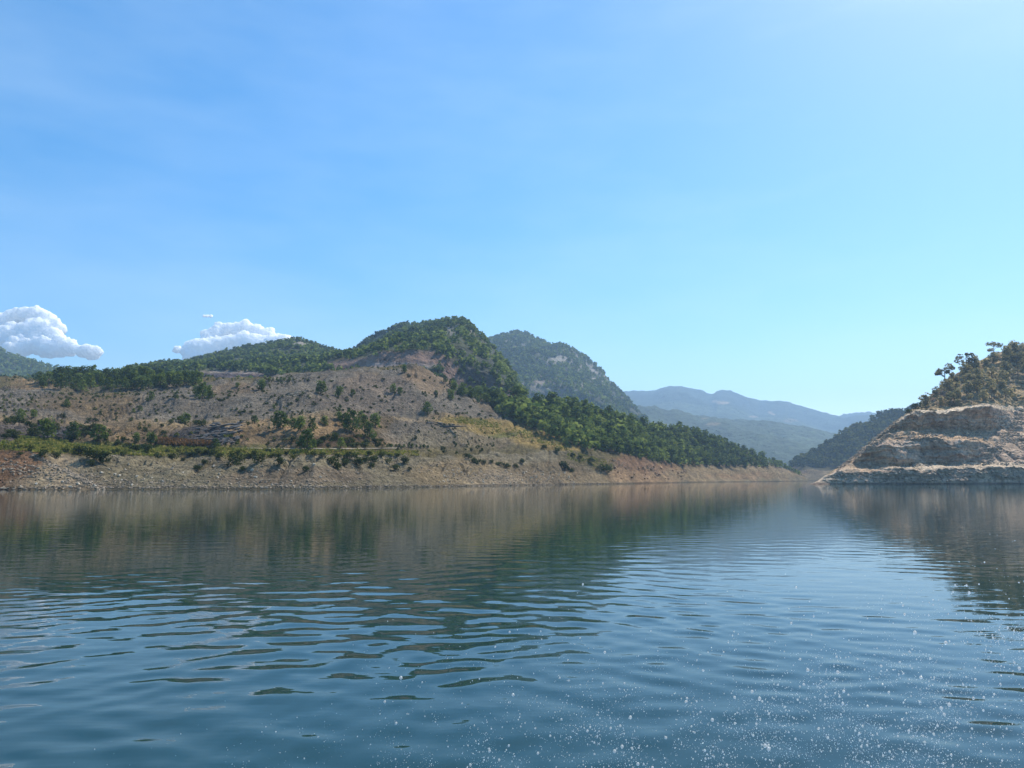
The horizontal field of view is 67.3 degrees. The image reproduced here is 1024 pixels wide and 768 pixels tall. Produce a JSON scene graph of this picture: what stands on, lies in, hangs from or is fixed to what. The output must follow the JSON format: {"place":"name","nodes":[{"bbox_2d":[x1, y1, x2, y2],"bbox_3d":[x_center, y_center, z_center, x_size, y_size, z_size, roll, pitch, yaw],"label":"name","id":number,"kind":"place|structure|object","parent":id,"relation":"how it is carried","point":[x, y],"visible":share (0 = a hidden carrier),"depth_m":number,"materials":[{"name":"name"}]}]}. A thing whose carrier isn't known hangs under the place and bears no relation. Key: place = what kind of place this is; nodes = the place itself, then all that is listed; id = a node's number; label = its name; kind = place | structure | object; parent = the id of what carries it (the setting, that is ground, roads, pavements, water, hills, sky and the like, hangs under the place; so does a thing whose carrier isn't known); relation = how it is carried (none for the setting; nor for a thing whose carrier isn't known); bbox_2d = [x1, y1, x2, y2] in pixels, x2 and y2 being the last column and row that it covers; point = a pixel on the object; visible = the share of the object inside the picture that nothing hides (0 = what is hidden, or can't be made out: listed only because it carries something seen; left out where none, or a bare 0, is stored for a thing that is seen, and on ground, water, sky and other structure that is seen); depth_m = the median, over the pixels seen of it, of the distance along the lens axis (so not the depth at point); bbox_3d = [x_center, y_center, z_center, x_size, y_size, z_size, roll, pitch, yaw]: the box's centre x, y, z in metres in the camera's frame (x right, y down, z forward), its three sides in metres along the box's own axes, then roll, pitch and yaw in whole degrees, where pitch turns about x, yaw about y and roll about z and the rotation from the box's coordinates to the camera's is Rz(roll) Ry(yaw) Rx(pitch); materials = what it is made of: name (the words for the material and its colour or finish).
{"place":"outdoors","nodes":[
{"label":"outdoors","id":0,"kind":"place"},
{"bbox_2d":[0,353,48,374],"bbox_3d":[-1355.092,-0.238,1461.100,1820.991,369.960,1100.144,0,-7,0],"label":"mountain","id":1,"kind":"structure","parent":0,"point":[12,368],"depth_m":1496.90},
{"bbox_2d":[0,346,59,376],"bbox_3d":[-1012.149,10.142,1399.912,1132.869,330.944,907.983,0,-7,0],"label":"wood","id":2,"kind":"object","parent":1,"relation":"on","point":[19,360],"visible":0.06,"depth_m":1491.86,"materials":[{"name":"green plant"}]},
{"bbox_2d":[0,305,103,359],"bbox_3d":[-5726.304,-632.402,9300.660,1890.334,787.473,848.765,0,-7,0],"label":"cloud","id":3,"kind":"structure","parent":0,"point":[34,330],"depth_m":9120.77,"materials":[{"name":"white"}]},
{"bbox_2d":[156,436,211,445],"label":"reeds","id":4,"kind":"object","parent":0,"point":[171,440],"visible":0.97,"depth_m":200.40,"materials":[{"name":"plant"}]},
{"bbox_2d":[172,319,292,359],"bbox_3d":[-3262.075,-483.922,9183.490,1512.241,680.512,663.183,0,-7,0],"label":"cloud","id":5,"kind":"structure","parent":0,"point":[217,336],"depth_m":9025.56,"materials":[{"name":"white"}]},
{"bbox_2d":[259,448,379,448],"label":"path","id":6,"kind":"structure","parent":0,"point":[328,448],"depth_m":197.40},
{"bbox_2d":[166,324,527,397],"bbox_3d":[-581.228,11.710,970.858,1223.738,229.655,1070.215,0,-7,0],"label":"mountain","id":7,"kind":"structure","parent":0,"point":[428,359],"depth_m":515.38,"materials":[{"name":"green plant"}]},
{"bbox_2d":[0,315,528,396],"bbox_3d":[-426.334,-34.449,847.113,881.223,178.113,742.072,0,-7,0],"label":"wood","id":8,"kind":"object","parent":7,"relation":"on","point":[258,357],"visible":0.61,"depth_m":594.05,"materials":[{"name":"green plant"}]},
{"bbox_2d":[0,364,807,489],"bbox_3d":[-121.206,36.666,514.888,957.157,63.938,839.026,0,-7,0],"label":"hillside","id":9,"kind":"structure","parent":0,"point":[505,448],"depth_m":253.30,"materials":[{"name":"brown soil"}]},
{"bbox_2d":[15,408,26,417],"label":"pine tree","id":10,"kind":"object","parent":9,"relation":"on","point":[19,412],"visible":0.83,"depth_m":223.61,"materials":[{"name":"green plant"}]},
{"bbox_2d":[37,376,47,387],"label":"pine tree","id":11,"kind":"object","parent":9,"relation":"on","point":[44,380],"visible":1,"depth_m":335.74,"materials":[{"name":"green plant"}]},
{"bbox_2d":[35,447,49,457],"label":"shrub","id":12,"kind":"object","parent":9,"relation":"on","point":[43,452],"visible":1,"depth_m":160.69,"materials":[{"name":"green plant"}]},
{"bbox_2d":[38,416,56,438],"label":"pine tree","id":13,"kind":"object","parent":9,"relation":"on","point":[47,426],"visible":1,"depth_m":202.80,"materials":[{"name":"green plant"}]},
{"bbox_2d":[44,371,56,384],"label":"pine tree","id":14,"kind":"object","parent":9,"relation":"on","point":[48,373],"visible":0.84,"depth_m":371.89,"materials":[{"name":"green plant"}]},
{"bbox_2d":[52,366,67,379],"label":"pine tree","id":15,"kind":"object","parent":9,"relation":"on","point":[61,369],"visible":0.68,"depth_m":376.75,"materials":[{"name":"green plant"}]},
{"bbox_2d":[53,373,69,388],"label":"pine tree","id":16,"kind":"object","parent":9,"relation":"on","point":[59,382],"visible":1,"depth_m":320.40,"materials":[{"name":"green plant"}]},
{"bbox_2d":[63,421,83,439],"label":"pine tree","id":17,"kind":"object","parent":9,"relation":"on","point":[73,431],"visible":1,"depth_m":201.37,"materials":[{"name":"green plant"}]},
{"bbox_2d":[67,378,80,390],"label":"pine tree","id":18,"kind":"object","parent":9,"relation":"on","point":[72,385],"visible":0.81,"depth_m":326.37,"materials":[{"name":"green plant"}]},
{"bbox_2d":[67,366,80,378],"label":"pine tree","id":19,"kind":"object","parent":9,"relation":"on","point":[75,371],"visible":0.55,"depth_m":378.22,"materials":[{"name":"green plant"}]},
{"bbox_2d":[70,445,87,454],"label":"shrub","id":20,"kind":"object","parent":9,"relation":"on","point":[79,448],"visible":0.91,"depth_m":177.75,"materials":[{"name":"green plant"}]},
{"bbox_2d":[77,380,88,391],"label":"pine tree","id":21,"kind":"object","parent":9,"relation":"on","point":[81,386],"visible":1,"depth_m":321.40,"materials":[{"name":"green plant"}]},
{"bbox_2d":[77,365,93,375],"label":"pine tree","id":22,"kind":"object","parent":9,"relation":"on","point":[83,370],"visible":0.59,"depth_m":380.58,"materials":[{"name":"green plant"}]},
{"bbox_2d":[82,447,98,457],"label":"shrub","id":23,"kind":"object","parent":9,"relation":"on","point":[90,452],"visible":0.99,"depth_m":161.33,"materials":[{"name":"green plant"}]},
{"bbox_2d":[84,373,97,388],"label":"pine tree","id":24,"kind":"object","parent":9,"relation":"on","point":[88,379],"visible":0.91,"depth_m":331.45,"materials":[{"name":"green plant"}]},
{"bbox_2d":[88,424,108,441],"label":"pine tree","id":25,"kind":"object","parent":9,"relation":"on","point":[96,428],"visible":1,"depth_m":195.40,"materials":[{"name":"green plant"}]},
{"bbox_2d":[92,372,104,383],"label":"pine tree","id":26,"kind":"object","parent":9,"relation":"on","point":[97,376],"visible":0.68,"depth_m":368.26,"materials":[{"name":"green plant"}]},
{"bbox_2d":[92,450,112,462],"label":"shrub","id":27,"kind":"object","parent":9,"relation":"on","point":[102,455],"visible":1,"depth_m":161.40,"materials":[{"name":"green plant"}]},
{"bbox_2d":[100,376,115,388],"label":"pine tree","id":28,"kind":"object","parent":9,"relation":"on","point":[108,381],"visible":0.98,"depth_m":324.08,"materials":[{"name":"green plant"}]},
{"bbox_2d":[105,367,119,381],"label":"pine tree","id":29,"kind":"object","parent":9,"relation":"on","point":[113,374],"visible":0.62,"depth_m":375.61,"materials":[{"name":"green plant"}]},
{"bbox_2d":[125,370,138,385],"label":"pine tree","id":30,"kind":"object","parent":9,"relation":"on","point":[131,375],"visible":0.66,"depth_m":332.69,"materials":[{"name":"green plant"}]},
{"bbox_2d":[130,377,140,389],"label":"pine tree","id":31,"kind":"object","parent":9,"relation":"on","point":[134,380],"visible":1,"depth_m":323.34,"materials":[{"name":"green plant"}]},
{"bbox_2d":[131,432,140,442],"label":"pine tree","id":32,"kind":"object","parent":9,"relation":"on","point":[136,437],"visible":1,"depth_m":199.00,"materials":[{"name":"green plant"}]},
{"bbox_2d":[136,375,146,388],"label":"pine tree","id":33,"kind":"object","parent":9,"relation":"on","point":[142,379],"visible":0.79,"depth_m":325.49,"materials":[{"name":"green plant"}]},
{"bbox_2d":[138,367,149,377],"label":"pine tree","id":34,"kind":"object","parent":9,"relation":"on","point":[145,369],"visible":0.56,"depth_m":356.88,"materials":[{"name":"green plant"}]},
{"bbox_2d":[142,377,153,388],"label":"pine tree","id":35,"kind":"object","parent":9,"relation":"on","point":[148,380],"visible":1,"depth_m":319.99,"materials":[{"name":"green plant"}]},
{"bbox_2d":[144,431,157,444],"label":"pine tree","id":36,"kind":"object","parent":9,"relation":"on","point":[152,437],"visible":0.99,"depth_m":198.50,"materials":[{"name":"green plant"}]},
{"bbox_2d":[152,373,167,388],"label":"pine tree","id":37,"kind":"object","parent":9,"relation":"on","point":[159,378],"visible":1,"depth_m":325.34,"materials":[{"name":"green plant"}]},
{"bbox_2d":[170,372,183,386],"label":"pine tree","id":38,"kind":"object","parent":9,"relation":"on","point":[176,381],"visible":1,"depth_m":330.24,"materials":[{"name":"green plant"}]},
{"bbox_2d":[182,371,191,384],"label":"pine tree","id":39,"kind":"object","parent":9,"relation":"on","point":[185,378],"visible":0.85,"depth_m":334.75,"materials":[{"name":"green plant"}]},
{"bbox_2d":[187,369,202,383],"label":"pine tree","id":40,"kind":"object","parent":9,"relation":"on","point":[196,375],"visible":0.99,"depth_m":329.96,"materials":[{"name":"green plant"}]},
{"bbox_2d":[195,382,207,398],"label":"pine tree","id":41,"kind":"object","parent":9,"relation":"on","point":[200,388],"visible":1,"depth_m":275.26,"materials":[{"name":"green plant"}]},
{"bbox_2d":[0,435,419,455],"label":"grass","id":42,"kind":"structure","parent":9,"relation":"on","point":[50,444],"depth_m":186.06,"materials":[{"name":"green plant"}]},
{"bbox_2d":[193,421,243,447],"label":"rock outcrop","id":43,"kind":"object","parent":9,"relation":"on","point":[224,429],"visible":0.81,"depth_m":212.60,"materials":[{"name":"grey stone"}]},
{"bbox_2d":[225,450,245,464],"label":"shrub","id":44,"kind":"object","parent":9,"relation":"on","point":[234,461],"visible":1,"depth_m":165.06,"materials":[{"name":"green plant"}]},
{"bbox_2d":[0,363,495,453],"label":"scrub","id":45,"kind":"object","parent":9,"relation":"on","point":[191,432],"visible":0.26,"depth_m":263.31,"materials":[{"name":"green plant"}]},
{"bbox_2d":[251,452,267,462],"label":"shrub","id":46,"kind":"object","parent":9,"relation":"on","point":[257,458],"visible":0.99,"depth_m":164.08,"materials":[{"name":"green plant"}]},
{"bbox_2d":[256,378,266,388],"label":"pine tree","id":47,"kind":"object","parent":9,"relation":"on","point":[262,383],"visible":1,"depth_m":296.77,"materials":[{"name":"green plant"}]},
{"bbox_2d":[270,410,290,427],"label":"pine tree","id":48,"kind":"object","parent":9,"relation":"on","point":[285,421],"visible":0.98,"depth_m":218.29,"materials":[{"name":"green plant"}]},
{"bbox_2d":[295,415,305,430],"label":"pine tree","id":49,"kind":"object","parent":9,"relation":"on","point":[299,422],"visible":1,"depth_m":210.68,"materials":[{"name":"green plant"}]},
{"bbox_2d":[296,428,317,449],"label":"pine tree","id":50,"kind":"object","parent":9,"relation":"on","point":[308,433],"visible":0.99,"depth_m":182.67,"materials":[{"name":"green plant"}]},
{"bbox_2d":[315,380,327,393],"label":"pine tree","id":51,"kind":"object","parent":9,"relation":"on","point":[323,386],"visible":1,"depth_m":278.17,"materials":[{"name":"green plant"}]},
{"bbox_2d":[343,452,357,458],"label":"shrub","id":52,"kind":"object","parent":9,"relation":"on","point":[347,455],"visible":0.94,"depth_m":182.90,"materials":[{"name":"green plant"}]},
{"bbox_2d":[342,408,362,431],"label":"pine tree","id":53,"kind":"object","parent":9,"relation":"on","point":[354,421],"visible":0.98,"depth_m":220.93,"materials":[{"name":"green plant"}]},
{"bbox_2d":[362,420,376,438],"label":"pine tree","id":54,"kind":"object","parent":9,"relation":"on","point":[368,425],"visible":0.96,"depth_m":225.06,"materials":[{"name":"green plant"}]},
{"bbox_2d":[369,412,380,427],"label":"pine tree","id":55,"kind":"object","parent":9,"relation":"on","point":[374,421],"visible":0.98,"depth_m":235.14,"materials":[{"name":"green plant"}]},
{"bbox_2d":[0,374,773,489],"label":"rubble","id":56,"kind":"object","parent":9,"relation":"on","point":[74,475],"visible":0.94,"depth_m":158.62,"materials":[{"name":"stone"}]},
{"bbox_2d":[421,401,433,412],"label":"pine tree","id":57,"kind":"object","parent":9,"relation":"on","point":[426,405],"visible":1,"depth_m":297.20,"materials":[{"name":"green plant"}]},
{"bbox_2d":[506,385,524,401],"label":"pine tree","id":58,"kind":"object","parent":9,"relation":"on","point":[516,392],"visible":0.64,"depth_m":391.78,"materials":[{"name":"green plant"}]},
{"bbox_2d":[457,416,606,467],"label":"grass","id":59,"kind":"structure","parent":9,"relation":"on","point":[497,424],"depth_m":326.03,"materials":[{"name":"green plant"}]},
{"bbox_2d":[530,408,547,423],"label":"pine tree","id":60,"kind":"object","parent":9,"relation":"on","point":[542,412],"visible":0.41,"depth_m":366.45,"materials":[{"name":"green plant"}]},
{"bbox_2d":[549,417,561,437],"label":"pine tree","id":61,"kind":"object","parent":9,"relation":"on","point":[552,422],"visible":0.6,"depth_m":351.73,"materials":[{"name":"green plant"}]},
{"bbox_2d":[557,422,571,441],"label":"pine tree","id":62,"kind":"object","parent":9,"relation":"on","point":[562,429],"visible":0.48,"depth_m":346.86,"materials":[{"name":"green plant"}]},
{"bbox_2d":[560,402,571,417],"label":"pine tree","id":63,"kind":"object","parent":9,"relation":"on","point":[564,407],"visible":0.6,"depth_m":395.58,"materials":[{"name":"green plant"}]},
{"bbox_2d":[568,397,579,408],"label":"pine tree","id":64,"kind":"object","parent":9,"relation":"on","point":[574,402],"visible":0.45,"depth_m":422.09,"materials":[{"name":"green plant"}]},
{"bbox_2d":[570,405,582,421],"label":"pine tree","id":65,"kind":"object","parent":9,"relation":"on","point":[576,410],"visible":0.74,"depth_m":400.77,"materials":[{"name":"green plant"}]},
{"bbox_2d":[591,414,603,426],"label":"pine tree","id":66,"kind":"object","parent":9,"relation":"on","point":[595,419],"visible":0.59,"depth_m":406.35,"materials":[{"name":"green plant"}]},
{"bbox_2d":[599,436,611,450],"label":"pine tree","id":67,"kind":"object","parent":9,"relation":"on","point":[606,441],"visible":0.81,"depth_m":362.11,"materials":[{"name":"green plant"}]},
{"bbox_2d":[604,426,614,440],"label":"pine tree","id":68,"kind":"object","parent":9,"relation":"on","point":[609,429],"visible":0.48,"depth_m":380.34,"materials":[{"name":"green plant"}]},
{"bbox_2d":[494,387,801,474],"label":"wood","id":69,"kind":"object","parent":9,"relation":"on","point":[587,440],"visible":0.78,"depth_m":410.71,"materials":[{"name":"green plant"}]},
{"bbox_2d":[664,446,675,460],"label":"pine tree","id":70,"kind":"object","parent":9,"relation":"on","point":[672,450],"visible":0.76,"depth_m":471.20,"materials":[{"name":"green plant"}]},
{"bbox_2d":[0,481,1023,767],"bbox_3d":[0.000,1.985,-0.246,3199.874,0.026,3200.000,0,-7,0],"label":"lake water","id":71,"kind":"structure","parent":0,"point":[140,629],"depth_m":10.59,"materials":[{"name":"teal liquid"}]},
{"bbox_2d":[94,540,1023,767],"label":"spray","id":72,"kind":"object","parent":71,"relation":"on","point":[768,747],"visible":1,"depth_m":1.77,"materials":[{"name":"white liquid"}]},
{"bbox_2d":[0,0,1023,415],"label":"sky","id":73,"kind":"structure","parent":0,"point":[818,205],"materials":[{"name":"blue"}]},
{"bbox_2d":[490,333,649,422],"bbox_3d":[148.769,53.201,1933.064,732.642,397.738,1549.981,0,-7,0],"label":"mountain","id":74,"kind":"structure","parent":0,"point":[543,391],"depth_m":1538.58,"materials":[{"name":"green plant"}]},
{"bbox_2d":[488,329,650,424],"bbox_3d":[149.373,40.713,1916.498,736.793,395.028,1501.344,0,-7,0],"label":"wood","id":75,"kind":"object","parent":74,"relation":"on","point":[594,387],"visible":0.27,"depth_m":1566.78,"materials":[{"name":"plant"}]},
{"bbox_2d":[637,405,835,468],"bbox_3d":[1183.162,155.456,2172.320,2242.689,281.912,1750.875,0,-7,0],"label":"hill","id":76,"kind":"structure","parent":0,"point":[784,443],"depth_m":2394.53,"materials":[{"name":"green plant"}]},
{"bbox_2d":[623,386,882,433],"bbox_3d":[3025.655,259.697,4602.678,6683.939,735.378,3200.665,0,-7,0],"label":"mountain","id":77,"kind":"structure","parent":0,"point":[730,404],"depth_m":4501.08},
{"bbox_2d":[787,415,891,480],"bbox_3d":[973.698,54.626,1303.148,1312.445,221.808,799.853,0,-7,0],"label":"hill","id":78,"kind":"structure","parent":0,"point":[813,473],"depth_m":976.78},
{"bbox_2d":[788,404,914,466],"bbox_3d":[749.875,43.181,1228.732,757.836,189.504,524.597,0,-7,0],"label":"wood","id":79,"kind":"object","parent":78,"relation":"on","point":[845,440],"visible":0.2,"depth_m":1048.11,"materials":[{"name":"green plant"}]},
{"bbox_2d":[810,345,1023,483],"bbox_3d":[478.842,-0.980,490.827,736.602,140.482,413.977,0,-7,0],"label":"hill","id":80,"kind":"structure","parent":0,"point":[963,415],"depth_m":328.29,"materials":[{"name":"beige stone"}]},
{"bbox_2d":[918,392,930,405],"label":"pine tree","id":81,"kind":"object","parent":80,"relation":"on","point":[925,399],"visible":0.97,"depth_m":383.43,"materials":[{"name":"green plant"}]},
{"bbox_2d":[831,406,1023,482],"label":"rubble","id":82,"kind":"object","parent":80,"relation":"on","point":[885,436],"visible":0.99,"depth_m":332.06,"materials":[{"name":"stone"}]},
{"bbox_2d":[934,363,954,381],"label":"pine tree","id":83,"kind":"object","parent":80,"relation":"on","point":[950,366],"visible":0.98,"depth_m":419.31,"materials":[{"name":"green plant"}]},
{"bbox_2d":[941,378,955,391],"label":"pine tree","id":84,"kind":"object","parent":80,"relation":"on","point":[946,384],"visible":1,"depth_m":400.94,"materials":[{"name":"green plant"}]},
{"bbox_2d":[943,391,961,405],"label":"pine tree","id":85,"kind":"object","parent":80,"relation":"on","point":[949,396],"visible":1,"depth_m":373.04,"materials":[{"name":"green plant"}]},
{"bbox_2d":[954,353,973,365],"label":"pine tree","id":86,"kind":"object","parent":80,"relation":"on","point":[961,357],"visible":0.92,"depth_m":436.23,"materials":[{"name":"green plant"}]},
{"bbox_2d":[958,363,971,374],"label":"pine tree","id":87,"kind":"object","parent":80,"relation":"on","point":[963,368],"visible":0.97,"depth_m":422.10,"materials":[{"name":"green plant"}]},
{"bbox_2d":[962,373,973,383],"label":"pine tree","id":88,"kind":"object","parent":80,"relation":"on","point":[967,376],"visible":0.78,"depth_m":401.13,"materials":[{"name":"green plant"}]},
{"bbox_2d":[962,380,974,394],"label":"pine tree","id":89,"kind":"object","parent":80,"relation":"on","point":[968,387],"visible":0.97,"depth_m":382.46,"materials":[{"name":"green plant"}]},
{"bbox_2d":[920,342,1023,401],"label":"scrub","id":90,"kind":"object","parent":80,"relation":"on","point":[956,382],"visible":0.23,"depth_m":414.61,"materials":[{"name":"green plant"}]},
{"bbox_2d":[965,355,978,367],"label":"pine tree","id":91,"kind":"object","parent":80,"relation":"on","point":[973,364],"visible":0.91,"depth_m":433.75,"materials":[{"name":"green plant"}]},
{"bbox_2d":[972,378,984,392],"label":"pine tree","id":92,"kind":"object","parent":80,"relation":"on","point":[977,384],"visible":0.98,"depth_m":383.06,"materials":[{"name":"green plant"}]},
{"bbox_2d":[976,390,988,401],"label":"pine tree","id":93,"kind":"object","parent":80,"relation":"on","point":[982,393],"visible":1,"depth_m":373.78,"materials":[{"name":"green plant"}]},
{"bbox_2d":[986,380,997,392],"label":"pine tree","id":94,"kind":"object","parent":80,"relation":"on","point":[995,384],"visible":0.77,"depth_m":390.70,"materials":[{"name":"green plant"}]},
{"bbox_2d":[987,352,998,363],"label":"pine tree","id":95,"kind":"object","parent":80,"relation":"on","point":[992,356],"visible":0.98,"depth_m":439.78,"materials":[{"name":"green plant"}]},
{"bbox_2d":[985,341,1002,357],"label":"pine tree","id":96,"kind":"object","parent":80,"relation":"on","point":[993,344],"visible":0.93,"depth_m":447.22,"materials":[{"name":"green plant"}]},
{"bbox_2d":[995,370,1008,382],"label":"pine tree","id":97,"kind":"object","parent":80,"relation":"on","point":[1000,375],"visible":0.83,"depth_m":406.21,"materials":[{"name":"green plant"}]},
{"bbox_2d":[998,361,1011,373],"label":"pine tree","id":98,"kind":"object","parent":80,"relation":"on","point":[1004,365],"visible":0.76,"depth_m":421.10,"materials":[{"name":"green plant"}]},
{"bbox_2d":[1001,345,1013,358],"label":"pine tree","id":99,"kind":"object","parent":80,"relation":"on","point":[1006,351],"visible":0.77,"depth_m":444.42,"materials":[{"name":"green plant"}]},
{"bbox_2d":[1008,340,1020,352],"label":"pine tree","id":100,"kind":"object","parent":80,"relation":"on","point":[1014,346],"visible":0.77,"depth_m":451.43,"materials":[{"name":"green plant"}]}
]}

